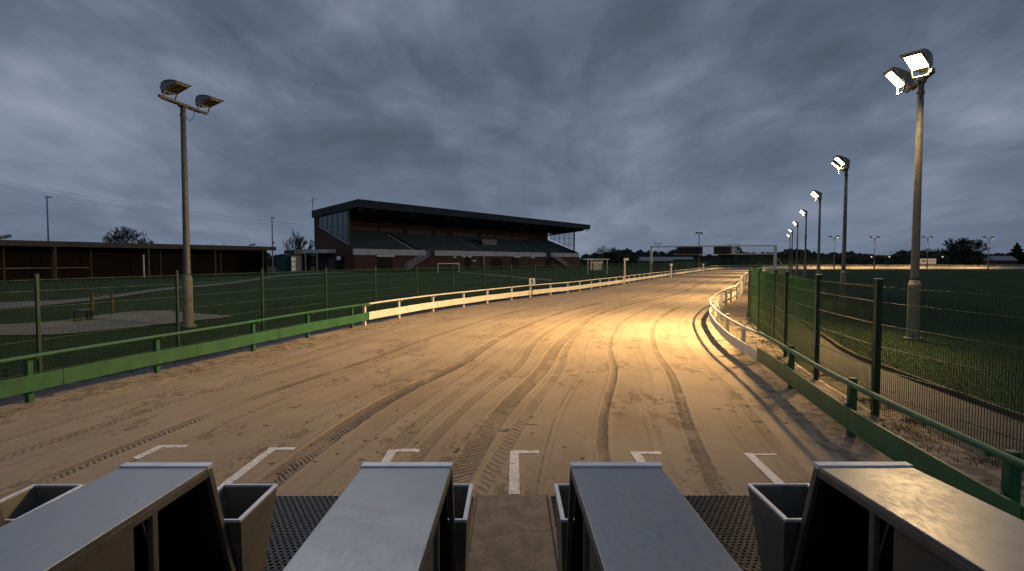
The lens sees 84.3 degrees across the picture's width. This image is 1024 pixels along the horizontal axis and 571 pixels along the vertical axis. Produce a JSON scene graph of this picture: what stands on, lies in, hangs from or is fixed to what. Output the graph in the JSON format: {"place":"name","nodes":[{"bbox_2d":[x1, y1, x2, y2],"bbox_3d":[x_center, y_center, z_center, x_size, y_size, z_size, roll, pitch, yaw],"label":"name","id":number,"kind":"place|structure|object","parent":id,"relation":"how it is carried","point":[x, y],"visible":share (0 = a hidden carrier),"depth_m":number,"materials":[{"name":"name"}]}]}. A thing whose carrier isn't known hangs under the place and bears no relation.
{"place":"outdoors","nodes":[
{"label":"outdoors","id":0,"kind":"place"},
{"bbox_2d":[0,311,230,334],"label":"path","id":1,"kind":"structure","parent":0,"point":[133,318],"depth_m":22.68,"materials":[{"name":"concrete"}]},
{"bbox_2d":[73,309,91,320],"bbox_3d":[-17.639,1.214,23.267,0.350,0.454,0.856,0,3,9],"label":"bench","id":2,"kind":"object","parent":1,"relation":"on","point":[78,313],"visible":0.76,"depth_m":23.11,"materials":[{"name":"black"}]},
{"bbox_2d":[1,187,307,230],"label":"overhead wire","id":3,"kind":"object","parent":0,"point":[154,212],"visible":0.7,"depth_m":169.43,"materials":[{"name":"black paint"}]},
{"bbox_2d":[1,181,311,225],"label":"overhead wire","id":4,"kind":"object","parent":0,"point":[159,207],"visible":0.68,"depth_m":169.46,"materials":[{"name":"black paint"}]},
{"bbox_2d":[4,185,309,228],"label":"overhead wire","id":5,"kind":"object","parent":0,"point":[150,209],"visible":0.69,"depth_m":168.64,"materials":[{"name":"black paint"}]},
{"bbox_2d":[0,271,352,308],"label":"stand path","id":6,"kind":"structure","parent":0,"point":[2,305],"depth_m":30.88,"materials":[{"name":"concrete"}]},
{"bbox_2d":[0,269,720,406],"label":"railing","id":7,"kind":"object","parent":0,"point":[49,392],"depth_m":15.70,"materials":[{"name":"green metal"}]},
{"bbox_2d":[2,285,607,400],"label":"verge weeds","id":8,"kind":"object","parent":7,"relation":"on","point":[320,331],"visible":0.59,"depth_m":23.97,"materials":[{"name":"green plant"}]},
{"bbox_2d":[462,272,552,280],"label":"pitch path","id":9,"kind":"structure","parent":0,"point":[509,276],"depth_m":74.03,"materials":[{"name":"concrete"}]},
{"bbox_2d":[0,268,1023,568],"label":"sand track","id":10,"kind":"structure","parent":0,"point":[480,392],"depth_m":10.75,"materials":[{"name":"beige sand"}]},
{"bbox_2d":[0,484,84,526],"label":"starting trap","id":11,"kind":"object","parent":10,"relation":"on","point":[22,502],"visible":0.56,"depth_m":4.76,"materials":[{"name":"silver metal"}]},
{"bbox_2d":[133,445,187,458],"bbox_3d":[-5.126,2.428,8.267,0.488,0.014,0.585,0,3,0],"label":"lane mark","id":12,"kind":"object","parent":10,"relation":"on","point":[139,456],"visible":1,"depth_m":8.39,"materials":[{"name":"white paint"}]},
{"bbox_2d":[0,303,369,402],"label":"running rail","id":13,"kind":"object","parent":10,"relation":"on","point":[28,383],"visible":1,"depth_m":13.69,"materials":[{"name":"green metal"}]},
{"bbox_2d":[222,447,295,483],"bbox_3d":[-3.427,2.454,7.757,0.426,0.015,1.409,0,3,0],"label":"lane mark","id":14,"kind":"object","parent":10,"relation":"on","point":[245,469],"visible":0.98,"depth_m":7.78,"materials":[{"name":"white paint"}]},
{"bbox_2d":[264,496,472,570],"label":"rubber mat","id":15,"kind":"object","parent":10,"relation":"on","point":[296,520],"visible":0.2,"depth_m":5.98,"materials":[{"name":"black rubber"}]},
{"bbox_2d":[0,462,277,570],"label":"starting trap","id":16,"kind":"object","parent":15,"relation":"on","point":[159,516],"visible":1,"depth_m":3.67,"materials":[{"name":"silver metal"}]},
{"bbox_2d":[282,462,472,570],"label":"starting trap","id":17,"kind":"object","parent":10,"relation":"on","point":[397,516],"visible":1,"depth_m":3.22,"materials":[{"name":"silver metal"}]},
{"bbox_2d":[381,448,419,461],"bbox_3d":[-1.593,2.438,8.019,0.469,0.019,0.716,0,3,0],"label":"lane mark","id":18,"kind":"object","parent":10,"relation":"on","point":[389,455],"visible":0.82,"depth_m":8.24,"materials":[{"name":"white paint"}]},
{"bbox_2d":[469,494,476,549],"bbox_3d":[-0.423,2.576,4.659,0.028,0.036,4.080,0,3,0],"label":"edging strip","id":19,"kind":"object","parent":10,"relation":"on","point":[473,509],"visible":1,"depth_m":6.13,"materials":[{"name":"grey metal"}]},
{"bbox_2d":[509,450,538,494],"bbox_3d":[0.177,2.459,7.536,0.441,0.014,1.548,0,3,0],"label":"lane mark","id":20,"kind":"object","parent":10,"relation":"on","point":[514,484],"visible":1,"depth_m":7.51,"materials":[{"name":"white paint"}]},
{"bbox_2d":[529,278,534,297],"bbox_3d":[1.473,0.206,41.545,0.440,1.476,0.100,0,3,0],"label":"marker board","id":21,"kind":"object","parent":10,"relation":"on","point":[531,281],"visible":1,"depth_m":41.49,"materials":[{"name":"metal"}]},
{"bbox_2d":[363,267,709,325],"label":"running rail","id":22,"kind":"object","parent":10,"relation":"on","point":[432,305],"visible":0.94,"depth_m":36.03,"materials":[{"name":"white metal"}]},
{"bbox_2d":[547,494,558,570],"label":"edging strip","id":23,"kind":"object","parent":10,"relation":"on","point":[552,524],"visible":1,"depth_m":5.86,"materials":[{"name":"grey metal"}]},
{"bbox_2d":[624,258,628,284],"bbox_3d":[13.011,-1.599,64.527,0.550,3.030,0.250,0,3,0],"label":"signal post","id":24,"kind":"object","parent":10,"relation":"on","point":[625,259],"visible":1,"depth_m":64.42,"materials":[{"name":"white metal"}]},
{"bbox_2d":[630,451,660,461],"bbox_3d":[1.942,2.439,7.970,0.444,0.006,0.617,0,3,0],"label":"lane mark","id":25,"kind":"object","parent":10,"relation":"on","point":[637,456],"visible":0.81,"depth_m":8.18,"materials":[{"name":"white paint"}]},
{"bbox_2d":[551,495,761,570],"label":"rubber mat","id":26,"kind":"object","parent":10,"relation":"on","point":[725,518],"visible":0.2,"depth_m":6.00,"materials":[{"name":"black rubber"}]},
{"bbox_2d":[554,462,741,570],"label":"starting trap","id":27,"kind":"object","parent":26,"relation":"on","point":[627,516],"visible":1,"depth_m":3.19,"materials":[{"name":"silver metal"}]},
{"bbox_2d":[747,462,1023,570],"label":"starting trap","id":28,"kind":"object","parent":26,"relation":"on","point":[868,516],"visible":1,"depth_m":3.68,"materials":[{"name":"silver metal"}]},
{"bbox_2d":[709,272,757,360],"bbox_3d":[21.536,-0.072,53.480,2.005,0.986,83.878,1,3,23],"label":"running rail","id":29,"kind":"object","parent":10,"relation":"on","point":[742,346],"visible":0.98,"depth_m":19.75,"materials":[{"name":"white metal"}]},
{"bbox_2d":[744,453,783,482],"bbox_3d":[3.550,2.460,7.588,0.457,0.008,1.228,0,3,3],"label":"lane mark","id":30,"kind":"object","parent":10,"relation":"on","point":[763,467],"visible":0.94,"depth_m":7.64,"materials":[{"name":"white paint"}]},
{"bbox_2d":[709,265,1001,269],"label":"running rail","id":31,"kind":"object","parent":10,"relation":"on","point":[723,267],"visible":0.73,"depth_m":179.08,"materials":[{"name":"white metal"}]},
{"bbox_2d":[756,331,1023,520],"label":"running rail","id":32,"kind":"object","parent":10,"relation":"on","point":[888,443],"visible":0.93,"depth_m":7.07,"materials":[{"name":"green paint"}]},
{"bbox_2d":[0,266,1023,413],"bbox_3d":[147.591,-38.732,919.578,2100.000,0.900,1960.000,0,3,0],"label":"ground","id":33,"kind":"structure","parent":0,"point":[1010,282],"depth_m":34.71,"materials":[{"name":"green plant"}]},
{"bbox_2d":[45,196,51,240],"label":"street lamp","id":34,"kind":"object","parent":33,"relation":"on","point":[46,197],"visible":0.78,"depth_m":79.42,"materials":[{"name":"grey metal"}]},
{"bbox_2d":[90,293,113,311],"bbox_3d":[-18.829,0.778,25.981,0.888,0.884,0.136,-1,3,-30],"label":"timber barrier","id":35,"kind":"object","parent":33,"relation":"on","point":[111,299],"visible":0.86,"depth_m":25.96,"materials":[{"name":"brown wood"}]},
{"bbox_2d":[102,225,153,243],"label":"bare tree","id":36,"kind":"object","parent":33,"relation":"on","point":[121,236],"visible":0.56,"depth_m":116.31,"materials":[{"name":"brown plant"}]},
{"bbox_2d":[0,240,275,279],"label":"open shed","id":37,"kind":"structure","parent":33,"relation":"on","point":[23,259],"depth_m":64.51,"materials":[{"name":"brown wood"}]},
{"bbox_2d":[0,234,11,239],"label":"roof floodlight","id":38,"kind":"object","parent":37,"relation":"on","point":[6,236],"visible":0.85,"depth_m":52.34,"materials":[{"name":"grey metal"}]},
{"bbox_2d":[143,255,144,277],"bbox_3d":[-40.499,-2.031,62.219,0.100,2.700,0.120,1,3,27],"label":"marker pole","id":39,"kind":"object","parent":33,"relation":"on","point":[143,266],"visible":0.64,"depth_m":62.20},
{"bbox_2d":[158,79,223,326],"bbox_3d":[-13.000,-3.039,23.041,1.322,9.875,2.821,0,3,8],"label":"floodlight pole","id":40,"kind":"object","parent":33,"relation":"on","point":[171,87],"visible":0.98,"depth_m":23.09,"materials":[{"name":"metal"}]},
{"bbox_2d":[271,217,274,271],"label":"street lamp","id":41,"kind":"object","parent":33,"relation":"on","point":[272,245],"visible":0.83,"depth_m":94.60,"materials":[{"name":"grey metal"}]},
{"bbox_2d":[276,255,291,270],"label":"storage container","id":42,"kind":"object","parent":33,"relation":"on","point":[283,262],"visible":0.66,"depth_m":98.56,"materials":[{"name":"blue metal"}]},
{"bbox_2d":[291,256,301,270],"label":"ticket kiosk","id":43,"kind":"object","parent":33,"relation":"on","point":[296,263],"visible":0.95,"depth_m":98.69,"materials":[{"name":"white"}]},
{"bbox_2d":[291,257,295,270],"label":"window","id":44,"kind":"structure","parent":43,"relation":"in","point":[292,258],"depth_m":98.46,"materials":[{"name":"white glass"}]},
{"bbox_2d":[282,229,313,249],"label":"bare tree","id":45,"kind":"object","parent":33,"relation":"on","point":[297,241],"visible":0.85,"depth_m":117.06,"materials":[{"name":"brown plant"}]},
{"bbox_2d":[283,249,335,270],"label":"entrance lodge","id":46,"kind":"structure","parent":33,"relation":"on","point":[305,254],"depth_m":105.95,"materials":[{"name":"white paint"}]},
{"bbox_2d":[0,261,708,378],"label":"fence","id":47,"kind":"object","parent":33,"relation":"on","point":[274,323],"visible":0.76,"depth_m":19.98,"materials":[{"name":"green metal"}]},
{"bbox_2d":[438,263,459,272],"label":"football goal","id":48,"kind":"object","parent":33,"relation":"on","point":[452,263],"visible":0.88,"depth_m":86.01,"materials":[{"name":"white metal"}]},
{"bbox_2d":[308,198,590,270],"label":"grandstand","id":49,"kind":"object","parent":33,"relation":"on","point":[359,234],"visible":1,"depth_m":121.86,"materials":[{"name":"red brick"}]},
{"bbox_2d":[328,258,334,269],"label":"door","id":50,"kind":"structure","parent":49,"relation":"in","point":[331,261],"depth_m":104.52,"materials":[{"name":"metal"}]},
{"bbox_2d":[319,210,346,241],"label":"end window","id":51,"kind":"structure","parent":49,"relation":"in","point":[335,223],"depth_m":103.53,"materials":[{"name":"glass"}]},
{"bbox_2d":[337,256,343,270],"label":"doorway","id":52,"kind":"structure","parent":49,"relation":"in","point":[340,263],"depth_m":102.97,"materials":[{"name":"black"}]},
{"bbox_2d":[350,226,376,230],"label":"rear window","id":53,"kind":"structure","parent":49,"relation":"in","point":[351,227],"depth_m":116.17,"materials":[{"name":"black glass"}]},
{"bbox_2d":[377,258,392,270],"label":"doorway","id":54,"kind":"structure","parent":49,"relation":"in","point":[383,263],"depth_m":106.42,"materials":[{"name":"black"}]},
{"bbox_2d":[379,228,401,232],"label":"rear window","id":55,"kind":"structure","parent":49,"relation":"in","point":[392,230],"depth_m":122.26,"materials":[{"name":"black glass"}]},
{"bbox_2d":[407,230,429,234],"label":"rear window","id":56,"kind":"structure","parent":49,"relation":"in","point":[408,231],"depth_m":129.25,"materials":[{"name":"black glass"}]},
{"bbox_2d":[435,232,445,235],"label":"rear window","id":57,"kind":"structure","parent":49,"relation":"in","point":[436,233],"depth_m":135.36,"materials":[{"name":"black glass"}]},
{"bbox_2d":[452,232,476,237],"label":"rear window","id":58,"kind":"structure","parent":49,"relation":"in","point":[457,234],"depth_m":142.65,"materials":[{"name":"black glass"}]},
{"bbox_2d":[465,257,470,268],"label":"doorway","id":59,"kind":"structure","parent":49,"relation":"in","point":[467,260],"depth_m":126.51,"materials":[{"name":"black"}]},
{"bbox_2d":[480,234,493,237],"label":"rear window","id":60,"kind":"structure","parent":49,"relation":"in","point":[481,235],"depth_m":150.12,"materials":[{"name":"black glass"}]},
{"bbox_2d":[491,259,501,267],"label":"doorway","id":61,"kind":"structure","parent":49,"relation":"in","point":[494,262],"depth_m":135.39,"materials":[{"name":"black"}]},
{"bbox_2d":[496,235,509,238],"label":"rear window","id":62,"kind":"structure","parent":49,"relation":"in","point":[497,236],"depth_m":155.87,"materials":[{"name":"black glass"}]},
{"bbox_2d":[512,257,518,267],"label":"doorway","id":63,"kind":"structure","parent":49,"relation":"in","point":[515,261],"depth_m":141.92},
{"bbox_2d":[512,237,527,239],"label":"rear window","id":64,"kind":"structure","parent":49,"relation":"in","point":[522,238],"depth_m":163.75,"materials":[{"name":"black glass"}]},
{"bbox_2d":[545,258,550,266],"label":"doorway","id":65,"kind":"structure","parent":49,"relation":"in","point":[547,260],"depth_m":154.62,"materials":[{"name":"black"}]},
{"bbox_2d":[550,232,572,242],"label":"end window","id":66,"kind":"structure","parent":49,"relation":"in","point":[559,232],"depth_m":173.46,"materials":[{"name":"glass"}]},
{"bbox_2d":[582,259,608,273],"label":"team dugout","id":67,"kind":"object","parent":33,"relation":"on","point":[595,262],"visible":0.89,"depth_m":97.36,"materials":[{"name":"white paint"}]},
{"bbox_2d":[594,244,618,263],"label":"leafy tree","id":68,"kind":"object","parent":33,"relation":"on","point":[612,253],"visible":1,"depth_m":237.73,"materials":[{"name":"green plant"}]},
{"bbox_2d":[267,248,1023,266],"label":"woodland","id":69,"kind":"object","parent":33,"relation":"on","point":[899,258],"visible":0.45,"depth_m":258.56,"materials":[{"name":"green plant"}]},
{"bbox_2d":[638,257,693,266],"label":"distant house","id":70,"kind":"structure","parent":33,"relation":"on","point":[657,260],"depth_m":237.81,"materials":[{"name":"grey brick"}]},
{"bbox_2d":[665,248,682,256],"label":"leafy tree","id":71,"kind":"object","parent":33,"relation":"on","point":[673,251],"visible":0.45,"depth_m":248.39,"materials":[{"name":"green plant"}]},
{"bbox_2d":[673,259,719,267],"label":"screen fence","id":72,"kind":"object","parent":33,"relation":"on","point":[714,263],"visible":0.48,"depth_m":192.17,"materials":[{"name":"metal"}]},
{"bbox_2d":[695,232,702,267],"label":"floodlight pole","id":73,"kind":"object","parent":33,"relation":"on","point":[701,233],"visible":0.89,"depth_m":149.87,"materials":[{"name":"metal"}]},
{"bbox_2d":[650,245,790,274],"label":"finish gantry","id":74,"kind":"object","parent":33,"relation":"on","point":[698,250],"visible":0.87,"depth_m":100.68,"materials":[{"name":"beige metal"}]},
{"bbox_2d":[719,244,744,258],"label":"leafy tree","id":75,"kind":"object","parent":33,"relation":"on","point":[732,255],"visible":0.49,"depth_m":249.51,"materials":[{"name":"green plant"}]},
{"bbox_2d":[722,258,832,266],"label":"screen fence","id":76,"kind":"object","parent":33,"relation":"on","point":[824,262],"visible":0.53,"depth_m":203.71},
{"bbox_2d":[787,234,790,270],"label":"floodlight pole","id":77,"kind":"object","parent":33,"relation":"on","point":[788,235],"visible":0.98,"depth_m":151.90,"materials":[{"name":"metal"}]},
{"bbox_2d":[788,229,792,272],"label":"floodlight pole","id":78,"kind":"object","parent":33,"relation":"on","point":[791,230],"visible":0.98,"depth_m":126.91,"materials":[{"name":"metal"}]},
{"bbox_2d":[793,221,798,275],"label":"floodlight pole","id":79,"kind":"object","parent":33,"relation":"on","point":[797,225],"visible":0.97,"depth_m":101.88,"materials":[{"name":"metal"}]},
{"bbox_2d":[799,209,807,278],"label":"floodlight pole","id":80,"kind":"object","parent":33,"relation":"on","point":[803,212],"visible":0.92,"depth_m":78.35,"materials":[{"name":"metal"}]},
{"bbox_2d":[810,190,821,273],"bbox_3d":[30.881,-4.549,57.514,1.190,9.952,2.828,1,3,24],"label":"floodlight pole","id":81,"kind":"object","parent":33,"relation":"on","point":[815,194],"visible":0.91,"depth_m":57.34,"materials":[{"name":"metal"}]},
{"bbox_2d":[829,236,839,269],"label":"floodlight pole","id":82,"kind":"object","parent":33,"relation":"on","point":[834,252],"visible":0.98,"depth_m":171.92,"materials":[{"name":"metal"}]},
{"bbox_2d":[831,155,850,301],"bbox_3d":[22.478,-3.713,38.811,1.190,9.952,2.828,1,3,24],"label":"floodlight pole","id":83,"kind":"object","parent":33,"relation":"on","point":[842,163],"visible":0.93,"depth_m":38.66,"materials":[{"name":"metal"}]},
{"bbox_2d":[868,236,879,268],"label":"floodlight pole","id":84,"kind":"object","parent":33,"relation":"on","point":[878,237],"visible":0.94,"depth_m":175.98,"materials":[{"name":"metal"}]},
{"bbox_2d":[763,266,1023,269],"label":"running rail","id":85,"kind":"object","parent":33,"relation":"on","point":[907,267],"visible":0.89,"depth_m":182.10,"materials":[{"name":"white metal"}]},
{"bbox_2d":[883,48,934,340],"bbox_3d":[13.818,-2.877,19.807,1.288,9.978,3.001,1,3,19],"label":"floodlight pole","id":86,"kind":"object","parent":33,"relation":"on","point":[920,60],"visible":0.95,"depth_m":19.76,"materials":[{"name":"metal"}]},
{"bbox_2d":[820,332,1023,421],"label":"path kerb","id":87,"kind":"structure","parent":33,"relation":"on","point":[884,367],"depth_m":11.94,"materials":[{"name":"grey concrete"}]},
{"bbox_2d":[921,236,932,268],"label":"floodlight pole","id":88,"kind":"object","parent":33,"relation":"on","point":[923,237],"visible":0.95,"depth_m":176.01,"materials":[{"name":"metal"}]},
{"bbox_2d":[920,258,935,263],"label":"advertising board","id":89,"kind":"object","parent":33,"relation":"on","point":[930,260],"visible":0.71,"depth_m":198.19,"materials":[{"name":"white paint"}]},
{"bbox_2d":[923,248,940,255],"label":"leafy tree","id":90,"kind":"object","parent":33,"relation":"on","point":[929,252],"visible":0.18,"depth_m":274.87,"materials":[{"name":"green plant"}]},
{"bbox_2d":[932,242,977,259],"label":"bare tree","id":91,"kind":"object","parent":33,"relation":"on","point":[954,247],"visible":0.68,"depth_m":264.56,"materials":[{"name":"brown plant"}]},
{"bbox_2d":[942,238,989,258],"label":"bare tree","id":92,"kind":"object","parent":33,"relation":"on","point":[975,246],"visible":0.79,"depth_m":261.97,"materials":[{"name":"brown plant"}]},
{"bbox_2d":[982,236,993,268],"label":"floodlight pole","id":93,"kind":"object","parent":33,"relation":"on","point":[988,249],"visible":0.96,"depth_m":176.07,"materials":[{"name":"metal"}]},
{"bbox_2d":[1007,242,1023,263],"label":"pine tree","id":94,"kind":"object","parent":33,"relation":"on","point":[1017,253],"visible":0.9,"depth_m":248.84,"materials":[{"name":"green plant"}]},
{"bbox_2d":[0,0,1023,256],"label":"sky","id":95,"kind":"structure","parent":0,"point":[641,123],"materials":[{"name":"grey"}]},
{"bbox_2d":[468,495,557,570],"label":"central path","id":96,"kind":"structure","parent":0,"point":[511,532],"depth_m":5.71,"materials":[{"name":"concrete"}]},
{"bbox_2d":[746,311,1023,479],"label":"walkway path","id":97,"kind":"structure","parent":0,"point":[845,360],"depth_m":10.52,"materials":[{"name":"brown gravel"}]},
{"bbox_2d":[730,315,1023,493],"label":"verge weeds","id":98,"kind":"object","parent":97,"relation":"on","point":[940,446],"visible":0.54,"depth_m":9.33,"materials":[{"name":"green plant"}]},
{"bbox_2d":[748,263,1023,471],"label":"fence","id":99,"kind":"object","parent":97,"relation":"on","point":[786,309],"visible":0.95,"depth_m":10.46,"materials":[{"name":"green metal"}]},
{"bbox_2d":[820,295,1023,413],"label":"infield grass","id":100,"kind":"structure","parent":0,"point":[904,322],"depth_m":20.13,"materials":[{"name":"green plant"}]},
{"bbox_2d":[983,256,1016,266],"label":"distant house","id":101,"kind":"structure","parent":0,"point":[1003,261],"depth_m":237.68,"materials":[{"name":"grey brick"}]}
]}

